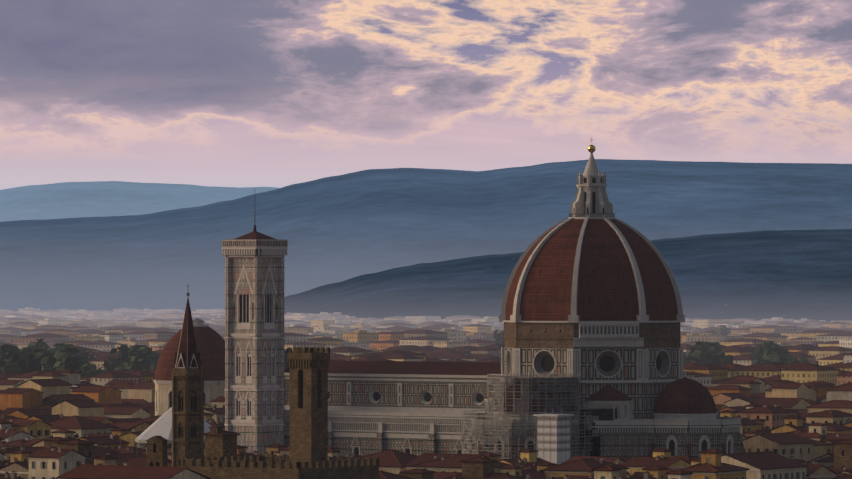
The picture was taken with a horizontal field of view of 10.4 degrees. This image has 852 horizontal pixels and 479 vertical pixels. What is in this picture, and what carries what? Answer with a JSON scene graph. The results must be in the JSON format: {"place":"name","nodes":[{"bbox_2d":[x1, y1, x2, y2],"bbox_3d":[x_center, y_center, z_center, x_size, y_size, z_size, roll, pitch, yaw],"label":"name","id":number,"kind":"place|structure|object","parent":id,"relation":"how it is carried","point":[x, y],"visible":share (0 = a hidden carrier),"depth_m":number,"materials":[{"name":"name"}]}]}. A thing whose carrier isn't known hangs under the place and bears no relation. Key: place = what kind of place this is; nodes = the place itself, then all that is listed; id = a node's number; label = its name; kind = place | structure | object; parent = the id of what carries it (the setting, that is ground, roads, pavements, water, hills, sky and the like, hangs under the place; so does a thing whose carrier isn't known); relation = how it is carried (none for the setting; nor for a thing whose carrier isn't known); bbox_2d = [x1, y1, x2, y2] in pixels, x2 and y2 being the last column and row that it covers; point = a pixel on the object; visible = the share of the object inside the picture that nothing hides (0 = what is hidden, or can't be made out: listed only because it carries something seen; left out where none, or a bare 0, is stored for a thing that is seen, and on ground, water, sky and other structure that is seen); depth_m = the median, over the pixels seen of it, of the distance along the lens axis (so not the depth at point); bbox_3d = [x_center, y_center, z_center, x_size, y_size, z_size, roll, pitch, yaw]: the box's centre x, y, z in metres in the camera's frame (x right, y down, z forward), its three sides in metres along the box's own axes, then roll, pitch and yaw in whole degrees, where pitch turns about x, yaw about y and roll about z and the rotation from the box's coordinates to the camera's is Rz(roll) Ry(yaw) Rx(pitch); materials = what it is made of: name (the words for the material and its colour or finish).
{"place":"outdoors","nodes":[
{"label":"outdoors","id":0,"kind":"place"},
{"bbox_2d":[0,181,278,221],"bbox_3d":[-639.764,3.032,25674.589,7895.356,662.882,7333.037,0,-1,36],"label":"hill","id":1,"kind":"structure","parent":0,"point":[75,200],"depth_m":24817.27,"materials":[{"name":"blue"}]},
{"bbox_2d":[0,159,851,311],"bbox_3d":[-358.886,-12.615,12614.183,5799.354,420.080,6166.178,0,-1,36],"label":"hill","id":2,"kind":"structure","parent":0,"point":[336,229],"depth_m":10748.39,"materials":[{"name":"blue"}]},
{"bbox_2d":[0,0,851,189],"label":"sky","id":3,"kind":"structure","parent":0,"point":[212,93],"materials":[{"name":"purple"}]},
{"bbox_2d":[284,229,851,321],"bbox_3d":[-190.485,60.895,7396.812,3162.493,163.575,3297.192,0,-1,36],"label":"hill","id":4,"kind":"structure","parent":0,"point":[784,274],"depth_m":6409.28,"materials":[{"name":"blue"}]},
{"label":"ground","id":5,"kind":"structure","parent":0,"visible":0},
{"bbox_2d":[56,464,210,478],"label":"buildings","id":6,"kind":"structure","parent":5,"relation":"on","point":[85,471],"depth_m":931.07,"materials":[{"name":"tile"}]},
{"bbox_2d":[135,407,211,448],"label":"baptistery","id":7,"kind":"structure","parent":5,"relation":"on","point":[161,426],"depth_m":1463.58,"materials":[{"name":"stone"}]},
{"bbox_2d":[153,318,224,415],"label":"smaller dome","id":8,"kind":"structure","parent":5,"relation":"on","point":[210,342],"depth_m":1761.39,"materials":[{"name":"tile"}]},
{"bbox_2d":[222,212,287,453],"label":"campanile","id":9,"kind":"structure","parent":5,"relation":"on","point":[254,339],"depth_m":1424.07,"materials":[{"name":"stone"}]},
{"bbox_2d":[146,293,378,478],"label":"medieval palace towers","id":10,"kind":"structure","parent":5,"relation":"on","point":[307,458],"depth_m":1059.79,"materials":[{"name":"brown stone"}]},
{"bbox_2d":[0,325,809,377],"bbox_3d":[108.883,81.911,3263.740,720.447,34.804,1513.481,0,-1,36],"label":"trees","id":11,"kind":"object","parent":5,"relation":"on","point":[36,356],"visible":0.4,"depth_m":2739.04,"materials":[{"name":"green plant"}]},
{"bbox_2d":[0,370,851,478],"bbox_3d":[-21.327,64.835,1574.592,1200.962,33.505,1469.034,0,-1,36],"label":"city","id":12,"kind":"object","parent":5,"relation":"on","point":[55,424],"visible":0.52,"depth_m":1427.59,"materials":[{"name":"tile"}]},
{"bbox_2d":[0,307,851,386],"bbox_3d":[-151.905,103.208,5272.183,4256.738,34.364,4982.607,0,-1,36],"label":"city","id":13,"kind":"object","parent":5,"relation":"on","point":[824,347],"visible":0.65,"depth_m":3628.30,"materials":[{"name":"paint"}]},
{"bbox_2d":[284,320,745,462],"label":"cathedral","id":14,"kind":"structure","parent":5,"relation":"on","point":[631,372],"depth_m":1370.99,"materials":[{"name":"stone"}]},
{"bbox_2d":[499,217,684,322],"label":"dome","id":15,"kind":"structure","parent":14,"relation":"on","point":[571,270],"depth_m":1373.68,"materials":[{"name":"red tile"}]},
{"bbox_2d":[568,137,614,218],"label":"dome lantern","id":16,"kind":"object","parent":15,"relation":"on","point":[591,201],"visible":1,"depth_m":1387.92,"materials":[{"name":"white stone"}]},
{"bbox_2d":[462,373,616,463],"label":"scaffolding","id":17,"kind":"object","parent":5,"relation":"on","point":[553,437],"visible":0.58,"depth_m":1352.36,"materials":[{"name":"grey metal"}]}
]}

